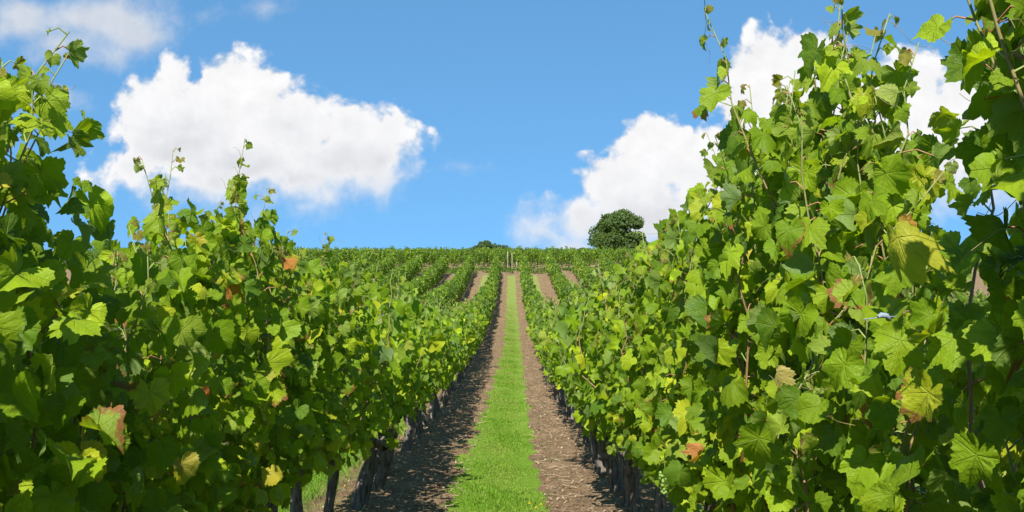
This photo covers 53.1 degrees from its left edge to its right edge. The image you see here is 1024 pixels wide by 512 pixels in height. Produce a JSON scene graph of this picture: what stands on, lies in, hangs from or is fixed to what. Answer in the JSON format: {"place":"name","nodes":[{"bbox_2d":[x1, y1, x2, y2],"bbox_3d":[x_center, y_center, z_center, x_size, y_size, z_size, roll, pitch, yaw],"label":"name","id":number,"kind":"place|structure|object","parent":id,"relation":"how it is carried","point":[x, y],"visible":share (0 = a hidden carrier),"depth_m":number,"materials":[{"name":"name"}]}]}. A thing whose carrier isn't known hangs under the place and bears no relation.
{"place":"outdoors","nodes":[
{"label":"outdoors","id":0,"kind":"place"},
{"bbox_2d":[278,299,585,511],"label":"grass","id":1,"kind":"structure","parent":0,"point":[503,434],"depth_m":11.14,"materials":[{"name":"green plant"}]},
{"bbox_2d":[0,0,1020,261],"label":"sky","id":2,"kind":"structure","parent":0,"point":[458,124],"materials":[{"name":"blue"}]},
{"bbox_2d":[66,262,989,511],"bbox_3d":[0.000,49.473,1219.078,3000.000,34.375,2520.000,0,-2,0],"label":"ground","id":3,"kind":"structure","parent":0,"point":[509,288],"depth_m":12.62,"materials":[{"name":"brown soil"}]},
{"bbox_2d":[0,67,125,511],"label":"grapevine","id":4,"kind":"object","parent":3,"relation":"on","point":[21,393],"visible":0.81,"depth_m":2.20,"materials":[{"name":"green plant"}]},
{"bbox_2d":[0,27,225,511],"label":"grapevine","id":5,"kind":"object","parent":3,"relation":"on","point":[113,367],"visible":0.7,"depth_m":2.54,"materials":[{"name":"green plant"}]},
{"bbox_2d":[2,156,287,511],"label":"grapevine","id":6,"kind":"object","parent":3,"relation":"on","point":[195,375],"visible":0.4,"depth_m":3.43,"materials":[{"name":"green plant"}]},
{"bbox_2d":[119,138,319,511],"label":"grapevine","id":7,"kind":"object","parent":3,"relation":"on","point":[282,327],"visible":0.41,"depth_m":4.36,"materials":[{"name":"green plant"}]},
{"bbox_2d":[223,186,361,511],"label":"grapevine","id":8,"kind":"object","parent":3,"relation":"on","point":[333,436],"visible":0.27,"depth_m":5.25,"materials":[{"name":"green plant"}]},
{"bbox_2d":[226,232,376,511],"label":"grapevine","id":9,"kind":"object","parent":3,"relation":"on","point":[343,330],"visible":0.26,"depth_m":6.33,"materials":[{"name":"green plant"}]},
{"bbox_2d":[314,266,404,511],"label":"grapevine","id":10,"kind":"object","parent":3,"relation":"on","point":[375,406],"visible":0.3,"depth_m":7.16,"materials":[{"name":"green plant"}]},
{"bbox_2d":[334,265,414,509],"bbox_3d":[-1.223,1.102,8.241,0.864,2.049,1.314,0,-2,1],"label":"grapevine","id":11,"kind":"object","parent":3,"relation":"on","point":[383,441],"visible":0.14,"depth_m":8.17,"materials":[{"name":"green plant"}]},
{"bbox_2d":[334,274,445,490],"bbox_3d":[-1.115,1.184,9.141,1.080,2.068,1.329,0,-2,2],"label":"grapevine","id":12,"kind":"object","parent":3,"relation":"on","point":[405,393],"visible":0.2,"depth_m":8.92,"materials":[{"name":"green plant"}]},
{"bbox_2d":[364,271,428,415],"bbox_3d":[-1.370,1.206,10.020,1.001,2.133,1.388,0,-2,5],"label":"grapevine","id":13,"kind":"object","parent":3,"relation":"on","point":[394,287],"visible":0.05,"depth_m":10.36,"materials":[{"name":"green plant"}]},
{"bbox_2d":[385,299,423,463],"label":"grapevine","id":14,"kind":"object","parent":3,"relation":"on","point":[414,365],"visible":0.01,"depth_m":10.92,"materials":[{"name":"green plant"}]},
{"bbox_2d":[385,290,442,450],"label":"grapevine","id":15,"kind":"object","parent":3,"relation":"on","point":[408,435],"visible":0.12,"depth_m":12.04,"materials":[{"name":"green plant"}]},
{"bbox_2d":[421,293,433,306],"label":"grapevine","id":16,"kind":"object","parent":3,"relation":"on","point":[427,299],"visible":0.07,"depth_m":39.69,"materials":[{"name":"green plant"}]},
{"bbox_2d":[426,291,434,308],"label":"grapevine","id":17,"kind":"object","parent":3,"relation":"on","point":[431,296],"visible":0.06,"depth_m":41.70,"materials":[{"name":"green plant"}]},
{"bbox_2d":[429,393,433,419],"bbox_3d":[-1.268,1.837,16.103,0.080,1.751,0.066,0,-2,0],"label":"trellis post","id":18,"kind":"object","parent":3,"relation":"on","point":[431,411],"visible":0.18,"depth_m":16.06,"materials":[{"name":"grey wood"}]},
{"bbox_2d":[426,290,436,304],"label":"grapevine","id":19,"kind":"object","parent":3,"relation":"on","point":[434,296],"visible":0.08,"depth_m":43.69,"materials":[{"name":"green plant"}]},
{"bbox_2d":[411,291,456,432],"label":"grapevine","id":20,"kind":"object","parent":3,"relation":"on","point":[446,372],"visible":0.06,"depth_m":14.20,"materials":[{"name":"green plant"}]},
{"bbox_2d":[428,290,442,309],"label":"grapevine","id":21,"kind":"object","parent":3,"relation":"on","point":[439,300],"visible":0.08,"depth_m":45.03,"materials":[{"name":"green plant"}]},
{"bbox_2d":[414,296,458,441],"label":"grapevine","id":22,"kind":"object","parent":3,"relation":"on","point":[445,353],"visible":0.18,"depth_m":13.06,"materials":[{"name":"green plant"}]},
{"bbox_2d":[433,288,445,308],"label":"grapevine","id":23,"kind":"object","parent":3,"relation":"on","point":[442,298],"visible":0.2,"depth_m":47.12,"materials":[{"name":"green plant"}]},
{"bbox_2d":[418,308,462,424],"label":"grapevine","id":24,"kind":"object","parent":3,"relation":"on","point":[424,415],"visible":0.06,"depth_m":15.38,"materials":[{"name":"green plant"}]},
{"bbox_2d":[438,286,446,303],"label":"grapevine","id":25,"kind":"object","parent":3,"relation":"on","point":[442,291],"visible":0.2,"depth_m":49.28,"materials":[{"name":"green plant"}]},
{"bbox_2d":[440,282,449,303],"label":"grapevine","id":26,"kind":"object","parent":3,"relation":"on","point":[447,296],"visible":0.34,"depth_m":51.23,"materials":[{"name":"green plant"}]},
{"bbox_2d":[427,304,463,411],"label":"grapevine","id":27,"kind":"object","parent":3,"relation":"on","point":[454,378],"visible":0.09,"depth_m":17.40,"materials":[{"name":"green plant"}]},
{"bbox_2d":[433,318,461,418],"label":"grapevine","id":28,"kind":"object","parent":3,"relation":"on","point":[457,331],"visible":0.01,"depth_m":16.43,"materials":[{"name":"green plant"}]},
{"bbox_2d":[444,279,455,303],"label":"grapevine","id":29,"kind":"object","parent":3,"relation":"on","point":[453,288],"visible":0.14,"depth_m":56.70,"materials":[{"name":"green plant"}]},
{"bbox_2d":[446,285,453,307],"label":"grapevine","id":30,"kind":"object","parent":3,"relation":"on","point":[450,297],"visible":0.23,"depth_m":53.30,"materials":[{"name":"green plant"}]},
{"bbox_2d":[440,298,468,400],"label":"grapevine","id":31,"kind":"object","parent":3,"relation":"on","point":[463,332],"visible":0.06,"depth_m":19.69,"materials":[{"name":"green plant"}]},
{"bbox_2d":[452,280,458,307],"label":"grapevine","id":32,"kind":"object","parent":3,"relation":"on","point":[457,288],"visible":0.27,"depth_m":59.51,"materials":[{"name":"green plant"}]},
{"bbox_2d":[453,272,461,295],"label":"grapevine","id":33,"kind":"object","parent":3,"relation":"on","point":[459,278],"visible":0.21,"depth_m":63.84,"materials":[{"name":"green plant"}]},
{"bbox_2d":[441,309,474,405],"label":"grapevine","id":34,"kind":"object","parent":3,"relation":"on","point":[470,339],"visible":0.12,"depth_m":18.50,"materials":[{"name":"green plant"}]},
{"bbox_2d":[455,278,460,298],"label":"grapevine","id":35,"kind":"object","parent":3,"relation":"on","point":[459,284],"visible":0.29,"depth_m":62.62,"materials":[{"name":"green plant"}]},
{"bbox_2d":[442,306,475,386],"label":"grapevine","id":36,"kind":"object","parent":3,"relation":"on","point":[470,314],"visible":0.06,"depth_m":22.96,"materials":[{"name":"green plant"}]},
{"bbox_2d":[447,303,471,390],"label":"grapevine","id":37,"kind":"object","parent":3,"relation":"on","point":[467,321],"visible":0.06,"depth_m":21.55,"materials":[{"name":"green plant"}]},
{"bbox_2d":[450,307,468,394],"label":"grapevine","id":38,"kind":"object","parent":3,"relation":"on","point":[461,345],"visible":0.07,"depth_m":20.75,"materials":[{"name":"green plant"}]},
{"bbox_2d":[457,270,464,297],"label":"grapevine","id":39,"kind":"object","parent":3,"relation":"on","point":[463,280],"visible":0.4,"depth_m":66.67,"materials":[{"name":"green plant"}]},
{"bbox_2d":[448,299,476,381],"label":"grapevine","id":40,"kind":"object","parent":3,"relation":"on","point":[459,377],"visible":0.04,"depth_m":23.83,"materials":[{"name":"green plant"}]},
{"bbox_2d":[445,297,479,374],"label":"grapevine","id":41,"kind":"object","parent":3,"relation":"on","point":[473,311],"visible":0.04,"depth_m":25.91,"materials":[{"name":"green plant"}]},
{"bbox_2d":[462,260,471,279],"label":"grapevine","id":42,"kind":"object","parent":3,"relation":"on","point":[469,266],"visible":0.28,"depth_m":76.47,"materials":[{"name":"green plant"}]},
{"bbox_2d":[465,255,472,273],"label":"grapevine","id":43,"kind":"object","parent":3,"relation":"on","point":[468,258],"visible":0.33,"depth_m":81.64,"materials":[{"name":"green plant"}]},
{"bbox_2d":[458,298,483,334],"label":"grapevine","id":44,"kind":"object","parent":3,"relation":"on","point":[477,307],"visible":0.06,"depth_m":30.97,"materials":[{"name":"green plant"}]},
{"bbox_2d":[462,299,480,371],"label":"grapevine","id":45,"kind":"object","parent":3,"relation":"on","point":[477,329],"visible":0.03,"depth_m":27.02,"materials":[{"name":"green plant"}]},
{"bbox_2d":[456,301,488,368],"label":"grapevine","id":46,"kind":"object","parent":3,"relation":"on","point":[481,311],"visible":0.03,"depth_m":27.92,"materials":[{"name":"green plant"}]},
{"bbox_2d":[461,295,483,343],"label":"grapevine","id":47,"kind":"object","parent":3,"relation":"on","point":[471,303],"visible":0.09,"depth_m":29.52,"materials":[{"name":"green plant"}]},
{"bbox_2d":[464,300,482,345],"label":"grapevine","id":48,"kind":"object","parent":3,"relation":"on","point":[476,305],"visible":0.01,"depth_m":30.15,"materials":[{"name":"green plant"}]},
{"bbox_2d":[462,308,485,378],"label":"grapevine","id":49,"kind":"object","parent":3,"relation":"on","point":[483,323],"visible":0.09,"depth_m":24.84,"materials":[{"name":"green plant"}]},
{"bbox_2d":[472,296,486,336],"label":"grapevine","id":50,"kind":"object","parent":3,"relation":"on","point":[478,298],"visible":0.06,"depth_m":37.21,"materials":[{"name":"green plant"}]},
{"bbox_2d":[475,292,486,313],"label":"grapevine","id":51,"kind":"object","parent":3,"relation":"on","point":[483,299],"visible":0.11,"depth_m":38.78,"materials":[{"name":"green plant"}]},
{"bbox_2d":[478,306,488,346],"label":"grapevine","id":52,"kind":"object","parent":3,"relation":"on","point":[484,307],"visible":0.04,"depth_m":36.49,"materials":[{"name":"green plant"}]},
{"bbox_2d":[477,291,490,326],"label":"grapevine","id":53,"kind":"object","parent":3,"relation":"on","point":[488,304],"visible":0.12,"depth_m":42.56,"materials":[{"name":"green plant"}]},
{"bbox_2d":[473,240,496,249],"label":"tree","id":54,"kind":"object","parent":3,"relation":"on","point":[484,243],"visible":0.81,"depth_m":199.01,"materials":[{"name":"green plant"}]},
{"bbox_2d":[479,289,491,316],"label":"grapevine","id":55,"kind":"object","parent":3,"relation":"on","point":[488,296],"visible":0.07,"depth_m":45.05,"materials":[{"name":"green plant"}]},
{"bbox_2d":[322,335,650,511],"bbox_3d":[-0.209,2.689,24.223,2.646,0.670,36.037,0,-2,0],"label":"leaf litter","id":56,"kind":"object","parent":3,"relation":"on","point":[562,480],"visible":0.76,"depth_m":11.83,"materials":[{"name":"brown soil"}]},
{"bbox_2d":[480,286,492,313],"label":"grapevine","id":57,"kind":"object","parent":3,"relation":"on","point":[486,294],"visible":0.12,"depth_m":45.96,"materials":[{"name":"green plant"}]},
{"bbox_2d":[480,286,494,319],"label":"grapevine","id":58,"kind":"object","parent":3,"relation":"on","point":[492,303],"visible":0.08,"depth_m":47.29,"materials":[{"name":"green plant"}]},
{"bbox_2d":[486,282,496,310],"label":"grapevine","id":59,"kind":"object","parent":3,"relation":"on","point":[493,289],"visible":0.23,"depth_m":53.11,"materials":[{"name":"green plant"}]},
{"bbox_2d":[487,277,495,291],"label":"grapevine","id":60,"kind":"object","parent":3,"relation":"on","point":[493,283],"visible":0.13,"depth_m":58.50,"materials":[{"name":"green plant"}]},
{"bbox_2d":[491,273,497,295],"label":"grapevine","id":61,"kind":"object","parent":3,"relation":"on","point":[495,279],"visible":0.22,"depth_m":63.74,"materials":[{"name":"green plant"}]},
{"bbox_2d":[491,266,498,283],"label":"grapevine","id":62,"kind":"object","parent":3,"relation":"on","point":[494,267],"visible":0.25,"depth_m":70.01,"materials":[{"name":"green plant"}]},
{"bbox_2d":[394,266,601,273],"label":"weeds","id":63,"kind":"object","parent":3,"relation":"on","point":[503,269],"visible":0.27,"depth_m":90.03,"materials":[{"name":"green plant"}]},
{"bbox_2d":[494,243,507,248],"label":"tree","id":64,"kind":"object","parent":3,"relation":"on","point":[502,246],"visible":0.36,"depth_m":203.73,"materials":[{"name":"green plant"}]},
{"bbox_2d":[520,271,530,289],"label":"grapevine","id":65,"kind":"object","parent":3,"relation":"on","point":[522,277],"visible":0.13,"depth_m":67.89,"materials":[{"name":"green plant"}]},
{"bbox_2d":[524,281,535,302],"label":"grapevine","id":66,"kind":"object","parent":3,"relation":"on","point":[527,287],"visible":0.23,"depth_m":52.87,"materials":[{"name":"green plant"}]},
{"bbox_2d":[528,291,539,310],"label":"grapevine","id":67,"kind":"object","parent":3,"relation":"on","point":[532,297],"visible":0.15,"depth_m":40.57,"materials":[{"name":"green plant"}]},
{"bbox_2d":[45,245,1023,503],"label":"grapevines","id":68,"kind":"object","parent":3,"relation":"on","point":[409,261],"visible":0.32,"depth_m":94.61,"materials":[{"name":"green plant"}]},
{"bbox_2d":[528,295,541,312],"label":"grapevine","id":69,"kind":"object","parent":3,"relation":"on","point":[538,298],"visible":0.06,"depth_m":37.49,"materials":[{"name":"green plant"}]},
{"bbox_2d":[525,301,547,335],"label":"grapevine","id":70,"kind":"object","parent":3,"relation":"on","point":[527,317],"visible":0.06,"depth_m":32.81,"materials":[{"name":"green plant"}]},
{"bbox_2d":[526,293,547,340],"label":"grapevine","id":71,"kind":"object","parent":3,"relation":"on","point":[540,302],"visible":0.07,"depth_m":30.16,"materials":[{"name":"green plant"}]},
{"bbox_2d":[529,299,545,342],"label":"grapevine","id":72,"kind":"object","parent":3,"relation":"on","point":[531,315],"visible":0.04,"depth_m":26.92,"materials":[{"name":"green plant"}]},
{"bbox_2d":[534,314,550,375],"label":"grapevine","id":73,"kind":"object","parent":3,"relation":"on","point":[538,323],"visible":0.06,"depth_m":22.45,"materials":[{"name":"green plant"}]},
{"bbox_2d":[530,303,556,326],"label":"grapevine","id":74,"kind":"object","parent":3,"relation":"on","point":[531,309],"visible":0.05,"depth_m":25.34,"materials":[{"name":"green plant"}]},
{"bbox_2d":[533,303,554,382],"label":"grapevine","id":75,"kind":"object","parent":3,"relation":"on","point":[534,327],"visible":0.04,"depth_m":23.39,"materials":[{"name":"green plant"}]},
{"bbox_2d":[539,306,548,369],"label":"grapevine","id":76,"kind":"object","parent":3,"relation":"on","point":[541,360],"visible":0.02,"depth_m":21.58,"materials":[{"name":"green plant"}]},
{"bbox_2d":[526,299,567,401],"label":"grapevine","id":77,"kind":"object","parent":3,"relation":"on","point":[531,333],"visible":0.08,"depth_m":19.68,"materials":[{"name":"green plant"}]},
{"bbox_2d":[545,253,550,275],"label":"grapevine","id":78,"kind":"object","parent":3,"relation":"on","point":[547,258],"visible":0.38,"depth_m":84.38,"materials":[{"name":"green plant"}]},
{"bbox_2d":[536,299,563,391],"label":"grapevine","id":79,"kind":"object","parent":3,"relation":"on","point":[537,343],"depth_m":20.90,"materials":[{"name":"green plant"}]},
{"bbox_2d":[535,316,570,418],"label":"grapevine","id":80,"kind":"object","parent":3,"relation":"on","point":[537,331],"visible":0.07,"depth_m":16.24,"materials":[{"name":"green plant"}]},
{"bbox_2d":[542,302,564,406],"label":"grapevine","id":81,"kind":"object","parent":3,"relation":"on","point":[560,393],"visible":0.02,"depth_m":18.39,"materials":[{"name":"green plant"}]},
{"bbox_2d":[550,262,556,284],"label":"grapevine","id":82,"kind":"object","parent":3,"relation":"on","point":[551,272],"visible":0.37,"depth_m":73.74,"materials":[{"name":"green plant"}]},
{"bbox_2d":[543,305,571,412],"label":"grapevine","id":83,"kind":"object","parent":3,"relation":"on","point":[546,329],"visible":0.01,"depth_m":17.26,"materials":[{"name":"green plant"}]},
{"bbox_2d":[553,268,562,289],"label":"grapevine","id":84,"kind":"object","parent":3,"relation":"on","point":[557,270],"visible":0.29,"depth_m":69.60,"materials":[{"name":"green plant"}]},
{"bbox_2d":[557,277,563,298],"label":"grapevine","id":85,"kind":"object","parent":3,"relation":"on","point":[558,296],"visible":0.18,"depth_m":63.19,"materials":[{"name":"green plant"}]},
{"bbox_2d":[553,309,569,394],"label":"grapevine","id":86,"kind":"object","parent":3,"relation":"on","point":[557,336],"depth_m":13.97,"materials":[{"name":"green plant"}]},
{"bbox_2d":[559,275,566,300],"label":"grapevine","id":87,"kind":"object","parent":3,"relation":"on","point":[560,281],"visible":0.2,"depth_m":62.24,"materials":[{"name":"green plant"}]},
{"bbox_2d":[560,275,567,291],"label":"grapevine","id":88,"kind":"object","parent":3,"relation":"on","point":[563,283],"visible":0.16,"depth_m":59.05,"materials":[{"name":"green plant"}]},
{"bbox_2d":[548,294,580,425],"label":"grapevine","id":89,"kind":"object","parent":3,"relation":"on","point":[553,365],"visible":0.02,"depth_m":15.07,"materials":[{"name":"green plant"}]},
{"bbox_2d":[565,286,574,304],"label":"grapevine","id":90,"kind":"object","parent":3,"relation":"on","point":[569,290],"visible":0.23,"depth_m":52.66,"materials":[{"name":"green plant"}]},
{"bbox_2d":[553,314,588,442],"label":"grapevine","id":91,"kind":"object","parent":3,"relation":"on","point":[569,404],"visible":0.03,"depth_m":12.84,"materials":[{"name":"green plant"}]},
{"bbox_2d":[571,404,574,419],"bbox_3d":[0.951,1.837,16.102,0.078,1.751,0.070,0,-2,0],"label":"trellis post","id":92,"kind":"object","parent":3,"relation":"on","point":[572,411],"visible":0.14,"depth_m":16.06,"materials":[{"name":"grey wood"}]},
{"bbox_2d":[559,320,591,452],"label":"grapevine","id":93,"kind":"object","parent":3,"relation":"on","point":[562,351],"visible":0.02,"depth_m":12.09,"materials":[{"name":"green plant"}]},
{"bbox_2d":[539,278,620,476],"bbox_3d":[0.832,1.249,9.987,1.116,2.073,1.329,0,-2,-3],"label":"grapevine","id":94,"kind":"object","parent":3,"relation":"on","point":[545,339],"visible":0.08,"depth_m":10.17,"materials":[{"name":"green plant"}]},
{"bbox_2d":[546,270,618,464],"bbox_3d":[0.863,1.243,10.967,0.972,2.210,1.388,0,-2,3],"label":"grapevine","id":95,"kind":"object","parent":3,"relation":"on","point":[569,332],"visible":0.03,"depth_m":10.56,"materials":[{"name":"green plant"}]},
{"bbox_2d":[554,284,644,511],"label":"grapevine","id":96,"kind":"object","parent":3,"relation":"on","point":[580,364],"visible":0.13,"depth_m":7.50,"materials":[{"name":"green plant"}]},
{"bbox_2d":[562,263,643,490],"bbox_3d":[0.939,1.124,9.001,0.895,2.127,1.314,0,-2,-3],"label":"grapevine","id":97,"kind":"object","parent":3,"relation":"on","point":[613,472],"visible":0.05,"depth_m":8.96,"materials":[{"name":"green plant"}]},
{"bbox_2d":[565,268,642,505],"bbox_3d":[0.885,1.119,8.326,0.904,2.043,1.180,0,-2,-3],"label":"grapevine","id":98,"kind":"object","parent":3,"relation":"on","point":[587,424],"visible":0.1,"depth_m":8.33,"materials":[{"name":"green plant"}]},
{"bbox_2d":[587,208,648,250],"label":"oak tree","id":99,"kind":"object","parent":3,"relation":"on","point":[610,230],"visible":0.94,"depth_m":176.29,"materials":[{"name":"green plant"}]},
{"bbox_2d":[588,239,693,511],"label":"grapevine","id":100,"kind":"object","parent":3,"relation":"on","point":[609,339],"visible":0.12,"depth_m":6.52,"materials":[{"name":"green plant"}]},
{"bbox_2d":[602,216,718,509],"bbox_3d":[0.938,0.870,5.553,0.851,2.158,1.241,0,-2,0],"label":"grapevine","id":101,"kind":"object","parent":3,"relation":"on","point":[640,262],"visible":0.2,"depth_m":5.71,"materials":[{"name":"green plant"}]},
{"bbox_2d":[615,132,774,511],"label":"grapevine","id":102,"kind":"object","parent":3,"relation":"on","point":[648,341],"visible":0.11,"depth_m":4.62,"materials":[{"name":"green plant"}]},
{"bbox_2d":[644,80,868,511],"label":"grapevine","id":103,"kind":"object","parent":3,"relation":"on","point":[719,258],"visible":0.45,"depth_m":3.64,"materials":[{"name":"green plant"}]},
{"bbox_2d":[680,0,1023,511],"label":"grapevine","id":104,"kind":"object","parent":3,"relation":"on","point":[825,190],"visible":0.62,"depth_m":2.69,"materials":[{"name":"green plant"}]},
{"bbox_2d":[733,1,1023,511],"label":"grapevine","id":105,"kind":"object","parent":3,"relation":"on","point":[871,461],"visible":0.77,"depth_m":1.99,"materials":[{"name":"green plant"}]},
{"bbox_2d":[774,0,1023,511],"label":"grapevine","id":106,"kind":"object","parent":3,"relation":"on","point":[990,153],"visible":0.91,"depth_m":1.54,"materials":[{"name":"green plant"}]},
{"bbox_2d":[864,312,896,320],"bbox_3d":[0.594,0.098,1.651,0.051,0.015,0.011,0,-2,11],"label":"wire clip","id":107,"kind":"object","parent":106,"relation":"attached to","point":[883,315],"visible":1,"depth_m":1.65,"materials":[{"name":"plastic"}]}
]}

